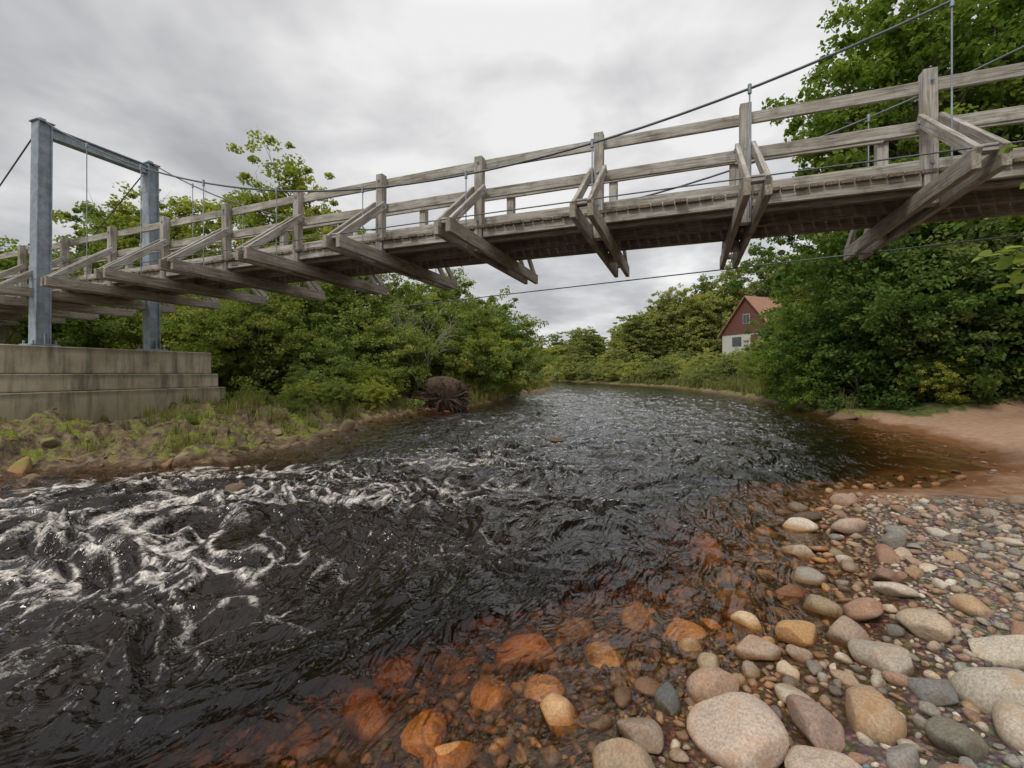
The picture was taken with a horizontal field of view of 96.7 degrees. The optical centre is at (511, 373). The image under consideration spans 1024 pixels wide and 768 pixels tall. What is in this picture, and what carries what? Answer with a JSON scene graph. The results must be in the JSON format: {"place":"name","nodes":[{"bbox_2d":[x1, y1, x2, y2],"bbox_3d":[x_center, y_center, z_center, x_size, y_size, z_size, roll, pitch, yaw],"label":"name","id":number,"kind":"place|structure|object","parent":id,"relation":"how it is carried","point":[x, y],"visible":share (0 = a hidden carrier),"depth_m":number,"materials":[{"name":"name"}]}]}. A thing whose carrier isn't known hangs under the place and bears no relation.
{"place":"outdoors","nodes":[
{"label":"outdoors","id":0,"kind":"place"},
{"bbox_2d":[0,381,992,767],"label":"river","id":1,"kind":"structure","parent":0,"point":[148,621],"depth_m":3.90,"materials":[{"name":"liquid"}]},
{"bbox_2d":[225,483,245,491],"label":"river boulder","id":2,"kind":"object","parent":1,"relation":"in","point":[232,487],"visible":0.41,"depth_m":5.87,"materials":[{"name":"stone"}]},
{"bbox_2d":[0,0,1020,350],"label":"sky","id":3,"kind":"structure","parent":0,"point":[361,90],"materials":[{"name":"grey"}]},
{"bbox_2d":[0,359,1023,767],"bbox_3d":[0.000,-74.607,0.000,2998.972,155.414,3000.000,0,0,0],"label":"ground","id":4,"kind":"structure","parent":0,"point":[976,427],"depth_m":4.22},
{"bbox_2d":[0,235,94,343],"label":"alder shrub","id":5,"kind":"object","parent":4,"relation":"on","point":[5,264],"visible":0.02,"depth_m":17.90,"materials":[{"name":"green plant"}]},
{"bbox_2d":[0,269,114,348],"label":"alder shrub","id":6,"kind":"object","parent":4,"relation":"on","point":[58,329],"visible":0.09,"depth_m":15.93,"materials":[{"name":"green plant"}]},
{"bbox_2d":[0,210,196,347],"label":"willow shrub","id":7,"kind":"object","parent":4,"relation":"on","point":[129,241],"visible":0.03,"depth_m":18.08,"materials":[{"name":"green plant"}]},
{"bbox_2d":[27,193,181,335],"bbox_3d":[-18.138,-3.645,21.361,6.542,9.176,6.322,0,0,14],"label":"birch tree","id":8,"kind":"object","parent":4,"relation":"on","point":[91,210],"visible":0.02,"depth_m":19.66,"materials":[{"name":"green plant"}]},
{"bbox_2d":[52,261,199,349],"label":"willow shrub","id":9,"kind":"object","parent":4,"relation":"on","point":[111,329],"visible":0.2,"depth_m":16.07,"materials":[{"name":"green plant"}]},
{"bbox_2d":[52,181,220,266],"bbox_3d":[-16.749,-4.298,22.146,7.024,10.502,7.269,0,0,-16],"label":"birch tree","id":10,"kind":"object","parent":4,"relation":"on","point":[183,206],"visible":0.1,"depth_m":21.15,"materials":[{"name":"green plant"}]},
{"bbox_2d":[99,297,267,384],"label":"willow shrub","id":11,"kind":"object","parent":4,"relation":"on","point":[172,338],"visible":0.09,"depth_m":16.44,"materials":[{"name":"green plant"}]},
{"bbox_2d":[165,333,260,396],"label":"willow shrub","id":12,"kind":"object","parent":4,"relation":"on","point":[223,374],"visible":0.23,"depth_m":16.04,"materials":[{"name":"green plant"}]},
{"bbox_2d":[0,382,426,453],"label":"bank grass","id":13,"kind":"structure","parent":4,"relation":"on","point":[234,406],"depth_m":10.82,"materials":[{"name":"green plant"}]},
{"bbox_2d":[0,396,468,496],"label":"bank rocks","id":14,"kind":"object","parent":4,"relation":"on","point":[23,465],"visible":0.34,"depth_m":7.71,"materials":[{"name":"stone"}]},
{"bbox_2d":[142,252,326,400],"bbox_3d":[-10.275,-1.398,19.260,6.057,6.784,8.528,0,0,44],"label":"alder shrub","id":15,"kind":"object","parent":4,"relation":"on","point":[310,303],"visible":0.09,"depth_m":17.18,"materials":[{"name":"green plant"}]},
{"bbox_2d":[142,282,343,400],"bbox_3d":[-9.699,-1.232,16.402,6.460,5.620,5.425,0,0,-40],"label":"willow shrub","id":16,"kind":"object","parent":4,"relation":"on","point":[276,332],"visible":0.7,"depth_m":15.85,"materials":[{"name":"green plant"}]},
{"bbox_2d":[220,383,277,405],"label":"fern clump","id":17,"kind":"object","parent":4,"relation":"on","point":[238,396],"visible":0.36,"depth_m":13.83,"materials":[{"name":"green plant"}]},
{"bbox_2d":[177,130,367,310],"bbox_3d":[-11.112,-5.027,22.160,9.085,12.839,8.200,0,0,9],"label":"birch tree","id":18,"kind":"object","parent":4,"relation":"on","point":[256,219],"visible":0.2,"depth_m":20.57,"materials":[{"name":"green plant"}]},
{"bbox_2d":[276,381,318,413],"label":"fern clump","id":19,"kind":"object","parent":4,"relation":"on","point":[303,394],"visible":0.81,"depth_m":13.04,"materials":[{"name":"green plant"}]},
{"bbox_2d":[284,398,312,415],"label":"fern clump","id":20,"kind":"object","parent":4,"relation":"on","point":[296,405],"visible":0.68,"depth_m":11.52,"materials":[{"name":"green plant"}]},
{"bbox_2d":[276,377,329,406],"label":"fern clump","id":21,"kind":"object","parent":4,"relation":"on","point":[312,386],"visible":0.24,"depth_m":14.57,"materials":[{"name":"green plant"}]},
{"bbox_2d":[274,359,336,405],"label":"willow shrub","id":22,"kind":"object","parent":4,"relation":"on","point":[302,374],"visible":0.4,"depth_m":15.33,"materials":[{"name":"green plant"}]},
{"bbox_2d":[255,319,371,401],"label":"willow shrub","id":23,"kind":"object","parent":4,"relation":"on","point":[330,346],"visible":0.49,"depth_m":16.50,"materials":[{"name":"green plant"}]},
{"bbox_2d":[233,244,394,394],"bbox_3d":[-9.003,-2.063,20.430,8.360,7.273,7.020,0,0,23],"label":"willow shrub","id":24,"kind":"object","parent":4,"relation":"on","point":[348,302],"visible":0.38,"depth_m":18.58,"materials":[{"name":"green plant"}]},
{"bbox_2d":[311,375,367,407],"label":"fern clump","id":25,"kind":"object","parent":4,"relation":"on","point":[338,393],"visible":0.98,"depth_m":14.44,"materials":[{"name":"green plant"}]},
{"bbox_2d":[295,234,397,310],"bbox_3d":[-8.291,-2.881,23.482,6.178,8.181,5.970,0,0,-30],"label":"birch tree","id":26,"kind":"object","parent":4,"relation":"on","point":[363,293],"visible":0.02,"depth_m":22.86,"materials":[{"name":"green plant"}]},
{"bbox_2d":[343,686,391,740],"bbox_3d":[-0.698,1.677,2.214,0.290,0.182,0.225,0,0,36],"label":"river boulder","id":27,"kind":"object","parent":4,"relation":"on","point":[363,721],"visible":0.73,"depth_m":2.17,"materials":[{"name":"stone"}]},
{"bbox_2d":[326,352,408,405],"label":"willow shrub","id":28,"kind":"object","parent":4,"relation":"on","point":[362,376],"visible":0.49,"depth_m":17.21,"materials":[{"name":"green plant"}]},
{"bbox_2d":[317,301,430,407],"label":"willow shrub","id":29,"kind":"object","parent":4,"relation":"on","point":[396,351],"visible":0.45,"depth_m":18.98,"materials":[{"name":"green plant"}]},
{"bbox_2d":[350,376,400,410],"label":"fern clump","id":30,"kind":"object","parent":4,"relation":"on","point":[378,392],"visible":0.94,"depth_m":16.01,"materials":[{"name":"green plant"}]},
{"bbox_2d":[372,658,417,695],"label":"river boulder","id":31,"kind":"object","parent":4,"relation":"on","point":[401,672],"visible":0.88,"depth_m":2.55,"materials":[{"name":"stone"}]},
{"bbox_2d":[350,298,453,399],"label":"willow shrub","id":32,"kind":"object","parent":4,"relation":"on","point":[423,368],"visible":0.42,"depth_m":19.29,"materials":[{"name":"green plant"}]},
{"bbox_2d":[328,273,486,389],"bbox_3d":[-5.750,-2.162,23.062,7.340,7.603,8.740,0,0,-24],"label":"willow shrub","id":33,"kind":"object","parent":4,"relation":"on","point":[411,299],"visible":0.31,"depth_m":21.18,"materials":[{"name":"green plant"}]},
{"bbox_2d":[378,300,467,386],"bbox_3d":[-3.954,-1.286,19.355,4.459,3.808,3.119,0,0,16],"label":"tree","id":34,"kind":"object","parent":4,"relation":"on","point":[427,363],"visible":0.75,"depth_m":19.20,"materials":[{"name":"plant"}]},
{"bbox_2d":[400,708,446,756],"bbox_3d":[-0.397,1.611,2.009,0.214,0.163,0.243,0,0,0],"label":"river boulder","id":35,"kind":"object","parent":4,"relation":"on","point":[423,733],"visible":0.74,"depth_m":1.97,"materials":[{"name":"stone"}]},
{"bbox_2d":[393,273,475,371],"bbox_3d":[-4.800,-2.598,27.939,5.970,8.181,6.178,0,0,34],"label":"birch tree","id":36,"kind":"object","parent":4,"relation":"on","point":[463,284],"visible":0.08,"depth_m":27.16,"materials":[{"name":"green plant"}]},
{"bbox_2d":[409,376,476,412],"bbox_3d":[-3.927,1.047,19.851,2.429,1.954,6.094,0,0,-38],"label":"uprooted tree root","id":37,"kind":"object","parent":4,"relation":"on","point":[450,393],"visible":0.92,"depth_m":18.44,"materials":[{"name":"wood"}]},
{"bbox_2d":[423,741,474,767],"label":"river boulder","id":38,"kind":"object","parent":4,"relation":"on","point":[458,754],"visible":0.89,"depth_m":1.83,"materials":[{"name":"stone"}]},
{"bbox_2d":[400,304,512,394],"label":"willow shrub","id":39,"kind":"object","parent":4,"relation":"on","point":[447,367],"visible":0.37,"depth_m":21.98,"materials":[{"name":"green plant"}]},
{"bbox_2d":[397,266,529,392],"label":"willow shrub","id":40,"kind":"object","parent":4,"relation":"on","point":[474,316],"visible":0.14,"depth_m":24.75,"materials":[{"name":"green plant"}]},
{"bbox_2d":[412,378,550,404],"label":"upstream grass","id":41,"kind":"structure","parent":4,"relation":"on","point":[501,393],"depth_m":24.99,"materials":[{"name":"plant"}]},
{"bbox_2d":[447,293,526,378],"bbox_3d":[-1.942,-1.944,29.626,5.619,7.075,5.815,0,0,24],"label":"birch tree","id":42,"kind":"object","parent":4,"relation":"on","point":[480,301],"visible":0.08,"depth_m":29.05,"materials":[{"name":"green plant"}]},
{"bbox_2d":[470,677,513,710],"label":"river boulder","id":43,"kind":"object","parent":4,"relation":"on","point":[489,694],"visible":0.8,"depth_m":2.21,"materials":[{"name":"stone"}]},
{"bbox_2d":[445,308,539,390],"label":"willow shrub","id":44,"kind":"object","parent":4,"relation":"on","point":[503,344],"visible":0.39,"depth_m":25.21,"materials":[{"name":"green plant"}]},
{"bbox_2d":[451,286,563,395],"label":"willow shrub","id":45,"kind":"object","parent":4,"relation":"on","point":[532,357],"visible":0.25,"depth_m":27.96,"materials":[{"name":"green plant"}]},
{"bbox_2d":[484,302,537,391],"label":"alder shrub","id":46,"kind":"object","parent":4,"relation":"on","point":[517,376],"visible":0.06,"depth_m":31.46,"materials":[{"name":"green plant"}]},
{"bbox_2d":[0,0,1023,422],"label":"suspension footbridge","id":47,"kind":"object","parent":4,"relation":"on","point":[882,202],"visible":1,"depth_m":7.47,"materials":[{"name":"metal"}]},
{"bbox_2d":[496,633,555,675],"bbox_3d":[0.081,1.648,2.638,0.350,0.222,0.237,0,0,0],"label":"river boulder","id":48,"kind":"object","parent":4,"relation":"on","point":[511,663],"visible":0.66,"depth_m":2.57,"materials":[{"name":"stone"}]},
{"bbox_2d":[523,674,564,701],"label":"river boulder","id":49,"kind":"object","parent":4,"relation":"on","point":[539,687],"visible":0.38,"depth_m":2.22,"materials":[{"name":"stone"}]},
{"bbox_2d":[170,445,1023,767],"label":"pebbles","id":50,"kind":"object","parent":4,"relation":"on","point":[560,715],"visible":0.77,"depth_m":2.80,"materials":[{"name":"stone"}]},
{"bbox_2d":[395,246,804,376],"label":"distant trees","id":51,"kind":"object","parent":4,"relation":"on","point":[693,324],"visible":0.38,"depth_m":66.78,"materials":[{"name":"green plant"}]},
{"bbox_2d":[584,641,623,667],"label":"river boulder","id":52,"kind":"object","parent":4,"relation":"on","point":[599,654],"visible":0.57,"depth_m":2.50,"materials":[{"name":"stone"}]},
{"bbox_2d":[592,737,654,767],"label":"river boulder","id":53,"kind":"object","parent":4,"relation":"on","point":[618,752],"visible":1,"depth_m":1.67,"materials":[{"name":"stone"}]},
{"bbox_2d":[509,346,754,386],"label":"riverside bushes","id":54,"kind":"object","parent":4,"relation":"on","point":[701,367],"visible":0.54,"depth_m":55.78,"materials":[{"name":"green plant"}]},
{"bbox_2d":[618,601,655,633],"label":"river boulder","id":55,"kind":"object","parent":4,"relation":"on","point":[640,621],"visible":0.77,"depth_m":2.90,"materials":[{"name":"stone"}]},
{"bbox_2d":[616,717,663,753],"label":"river boulder","id":56,"kind":"object","parent":4,"relation":"on","point":[646,734],"visible":0.86,"depth_m":1.80,"materials":[{"name":"stone"}]},
{"bbox_2d":[654,681,680,717],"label":"river boulder","id":57,"kind":"object","parent":4,"relation":"on","point":[666,700],"visible":0.93,"depth_m":2.03,"materials":[{"name":"stone"}]},
{"bbox_2d":[662,617,706,640],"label":"river boulder","id":58,"kind":"object","parent":4,"relation":"on","point":[677,629],"visible":0.51,"depth_m":2.76,"materials":[{"name":"stone"}]},
{"bbox_2d":[688,536,723,566],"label":"river boulder","id":59,"kind":"object","parent":4,"relation":"on","point":[699,551],"visible":0.86,"depth_m":4.01,"materials":[{"name":"stone"}]},
{"bbox_2d":[687,666,739,703],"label":"river boulder","id":60,"kind":"object","parent":4,"relation":"on","point":[705,682],"visible":0.67,"depth_m":2.07,"materials":[{"name":"stone"}]},
{"bbox_2d":[715,588,749,606],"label":"river boulder","id":61,"kind":"object","parent":4,"relation":"on","point":[734,597],"visible":0.55,"depth_m":3.16,"materials":[{"name":"stone"}]},
{"bbox_2d":[686,692,789,767],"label":"river boulder","id":62,"kind":"object","parent":4,"relation":"on","point":[736,730],"visible":0.96,"depth_m":1.74,"materials":[{"name":"stone"}]},
{"bbox_2d":[620,371,860,408],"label":"bank grass","id":63,"kind":"structure","parent":4,"relation":"on","point":[736,383],"depth_m":35.92,"materials":[{"name":"green plant"}]},
{"bbox_2d":[722,332,761,354],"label":"walls","id":64,"kind":"structure","parent":4,"relation":"on","point":[727,347],"depth_m":52.92,"materials":[{"name":"paint"}]},
{"bbox_2d":[722,299,764,335],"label":"gable","id":65,"kind":"structure","parent":64,"relation":"on","point":[736,326],"depth_m":51.47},
{"bbox_2d":[717,295,794,338],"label":"roof","id":66,"kind":"structure","parent":64,"relation":"on","point":[758,304],"depth_m":51.13,"materials":[{"name":"ceramic"}]},
{"bbox_2d":[736,347,766,380],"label":"alder shrub","id":67,"kind":"object","parent":4,"relation":"on","point":[752,355],"visible":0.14,"depth_m":34.71,"materials":[{"name":"green plant"}]},
{"bbox_2d":[734,634,781,661],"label":"river boulder","id":68,"kind":"object","parent":4,"relation":"on","point":[750,647],"visible":0.85,"depth_m":2.38,"materials":[{"name":"stone"}]},
{"bbox_2d":[746,332,782,397],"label":"alder shrub","id":69,"kind":"object","parent":4,"relation":"on","point":[765,380],"visible":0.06,"depth_m":24.58,"materials":[{"name":"green plant"}]},
{"bbox_2d":[742,304,799,347],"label":"alder shrub","id":70,"kind":"object","parent":4,"relation":"on","point":[754,324],"visible":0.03,"depth_m":35.16,"materials":[{"name":"green plant"}]},
{"bbox_2d":[753,280,805,354],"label":"alder shrub","id":71,"kind":"object","parent":4,"relation":"on","point":[770,328],"visible":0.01,"depth_m":30.36,"materials":[{"name":"green plant"}]},
{"bbox_2d":[756,323,804,402],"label":"alder shrub","id":72,"kind":"object","parent":4,"relation":"on","point":[776,379],"visible":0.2,"depth_m":21.69,"materials":[{"name":"green plant"}]},
{"bbox_2d":[766,281,822,381],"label":"alder shrub","id":73,"kind":"object","parent":4,"relation":"on","point":[778,302],"visible":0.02,"depth_m":26.62,"materials":[{"name":"green plant"}]},
{"bbox_2d":[775,620,817,647],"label":"river boulder","id":74,"kind":"object","parent":4,"relation":"on","point":[801,633],"visible":0.93,"depth_m":2.52,"materials":[{"name":"stone"}]},
{"bbox_2d":[781,544,815,559],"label":"river boulder","id":75,"kind":"object","parent":4,"relation":"on","point":[801,552],"visible":0.73,"depth_m":3.73,"materials":[{"name":"stone"}]},
{"bbox_2d":[743,314,855,410],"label":"alder shrub","id":76,"kind":"object","parent":4,"relation":"on","point":[801,376],"visible":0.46,"depth_m":18.31,"materials":[{"name":"green plant"}]},
{"bbox_2d":[781,517,818,532],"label":"river boulder","id":77,"kind":"object","parent":4,"relation":"on","point":[797,525],"visible":0.81,"depth_m":4.38,"materials":[{"name":"stone"}]},
{"bbox_2d":[791,566,825,587],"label":"river boulder","id":78,"kind":"object","parent":4,"relation":"on","point":[806,577],"visible":0.84,"depth_m":3.27,"materials":[{"name":"stone"}]},
{"bbox_2d":[786,694,845,751],"bbox_3d":[1.263,1.450,1.861,0.186,0.152,0.257,0,0,0],"label":"river boulder","id":79,"kind":"object","parent":4,"relation":"on","point":[816,724],"visible":0.78,"depth_m":1.83,"materials":[{"name":"stone"}]},
{"bbox_2d":[751,252,889,380],"bbox_3d":[16.774,-2.608,22.485,8.360,7.273,7.020,0,0,17],"label":"alder shrub","id":80,"kind":"object","parent":4,"relation":"on","point":[801,298],"visible":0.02,"depth_m":23.07,"materials":[{"name":"green plant"}]},
{"bbox_2d":[784,745,862,767],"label":"river boulder","id":81,"kind":"object","parent":4,"relation":"on","point":[800,756],"visible":0.99,"depth_m":1.62,"materials":[{"name":"stone"}]},
{"bbox_2d":[741,131,918,324],"bbox_3d":[17.080,-6.310,22.491,10.312,14.266,7.718,0,0,40],"label":"alder tree","id":82,"kind":"object","parent":4,"relation":"on","point":[755,250],"visible":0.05,"depth_m":24.35,"materials":[{"name":"green plant"}]},
{"bbox_2d":[823,412,857,420],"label":"river boulder","id":83,"kind":"object","parent":4,"relation":"on","point":[843,416],"visible":0.62,"depth_m":14.87,"materials":[{"name":"stone"}]},
{"bbox_2d":[829,493,858,505],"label":"river boulder","id":84,"kind":"object","parent":4,"relation":"on","point":[843,499],"visible":0.74,"depth_m":5.15,"materials":[{"name":"stone"}]},
{"bbox_2d":[831,518,865,534],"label":"river boulder","id":85,"kind":"object","parent":4,"relation":"on","point":[848,526],"visible":0.91,"depth_m":4.14,"materials":[{"name":"stone"}]},
{"bbox_2d":[842,597,883,621],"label":"river boulder","id":86,"kind":"object","parent":4,"relation":"on","point":[861,609],"visible":0.88,"depth_m":2.73,"materials":[{"name":"stone"}]},
{"bbox_2d":[750,151,979,356],"bbox_3d":[17.167,-3.998,19.481,11.400,9.917,9.574,0,0,-8],"label":"alder shrub","id":87,"kind":"object","parent":4,"relation":"on","point":[815,295],"visible":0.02,"depth_m":20.17,"materials":[{"name":"green plant"}]},
{"bbox_2d":[757,260,976,400],"bbox_3d":[15.376,-1.463,19.103,6.345,7.107,8.934,0,0,-42],"label":"alder shrub","id":88,"kind":"object","parent":4,"relation":"on","point":[806,303],"visible":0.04,"depth_m":19.69,"materials":[{"name":"green plant"}]},
{"bbox_2d":[726,133,1022,394],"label":"alder shrub","id":89,"kind":"object","parent":4,"relation":"on","point":[888,275],"visible":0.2,"depth_m":16.22,"materials":[{"name":"green plant"}]},
{"bbox_2d":[845,685,906,744],"bbox_3d":[1.508,1.445,1.909,0.227,0.189,0.260,0,0,0],"label":"river boulder","id":90,"kind":"object","parent":4,"relation":"on","point":[871,712],"visible":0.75,"depth_m":1.85,"materials":[{"name":"stone"}]},
{"bbox_2d":[848,639,913,676],"bbox_3d":[1.877,1.456,2.327,0.239,0.171,0.270,0,0,-37],"label":"river boulder","id":91,"kind":"object","parent":4,"relation":"on","point":[881,656],"visible":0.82,"depth_m":2.26,"materials":[{"name":"stone"}]},
{"bbox_2d":[761,0,1023,389],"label":"alder tree","id":92,"kind":"object","parent":4,"relation":"on","point":[909,52],"visible":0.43,"depth_m":16.16,"materials":[{"name":"green plant"}]},
{"bbox_2d":[766,259,1023,409],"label":"alder shrub","id":93,"kind":"object","parent":4,"relation":"on","point":[833,335],"visible":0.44,"depth_m":16.08,"materials":[{"name":"green plant"}]},
{"bbox_2d":[821,219,1023,409],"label":"alder shrub","id":94,"kind":"object","parent":4,"relation":"on","point":[961,296],"visible":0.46,"depth_m":13.83,"materials":[{"name":"green plant"}]},
{"bbox_2d":[825,216,1023,396],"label":"alder shrub","id":95,"kind":"object","parent":4,"relation":"on","point":[993,224],"visible":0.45,"depth_m":13.42,"materials":[{"name":"green plant"}]},
{"bbox_2d":[895,608,953,642],"bbox_3d":[2.308,1.412,2.542,0.217,0.172,0.285,0,0,0],"label":"river boulder","id":96,"kind":"object","parent":4,"relation":"on","point":[927,624],"visible":0.94,"depth_m":2.48,"materials":[{"name":"stone"}]},
{"bbox_2d":[829,219,1020,379],"bbox_3d":[17.886,-3.658,16.032,12.996,10.338,9.229,0,0,4],"label":"alder shrub","id":97,"kind":"object","parent":4,"relation":"on","point":[955,228],"visible":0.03,"depth_m":14.44,"materials":[{"name":"green plant"}]},
{"bbox_2d":[907,677,959,705],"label":"river boulder","id":98,"kind":"object","parent":4,"relation":"on","point":[938,692],"visible":0.84,"depth_m":2.01,"materials":[{"name":"stone"}]},
{"bbox_2d":[892,345,979,403],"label":"alder shrub","id":99,"kind":"object","parent":4,"relation":"on","point":[941,394],"visible":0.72,"depth_m":14.15,"materials":[{"name":"green plant"}]},
{"bbox_2d":[925,715,989,762],"bbox_3d":[1.722,1.423,1.768,0.240,0.166,0.173,0,0,-22],"label":"river boulder","id":100,"kind":"object","parent":4,"relation":"on","point":[950,736],"visible":0.88,"depth_m":1.71,"materials":[{"name":"stone"}]},
{"bbox_2d":[938,0,1023,241],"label":"alder tree","id":101,"kind":"object","parent":4,"relation":"on","point":[1008,98],"visible":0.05,"depth_m":15.30,"materials":[{"name":"green plant"}]},
{"bbox_2d":[947,667,1023,714],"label":"river boulder","id":102,"kind":"object","parent":4,"relation":"on","point":[983,689],"visible":0.78,"depth_m":1.95,"materials":[{"name":"stone"}]},
{"bbox_2d":[968,634,1023,669],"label":"river boulder","id":103,"kind":"object","parent":4,"relation":"on","point":[1006,650],"visible":0.87,"depth_m":2.26,"materials":[{"name":"stone"}]},
{"bbox_2d":[971,145,1023,293],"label":"hazel sapling","id":104,"kind":"object","parent":4,"relation":"on","point":[1005,262],"visible":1,"depth_m":2.56,"materials":[{"name":"green plant"}]},
{"bbox_2d":[991,299,1023,395],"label":"alder shrub","id":105,"kind":"object","parent":4,"relation":"on","point":[1020,358],"visible":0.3,"depth_m":13.74,"materials":[{"name":"green plant"}]},
{"bbox_2d":[992,699,1023,751],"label":"river boulder","id":106,"kind":"object","parent":4,"relation":"on","point":[1008,718],"visible":0.94,"depth_m":1.75,"materials":[{"name":"stone"}]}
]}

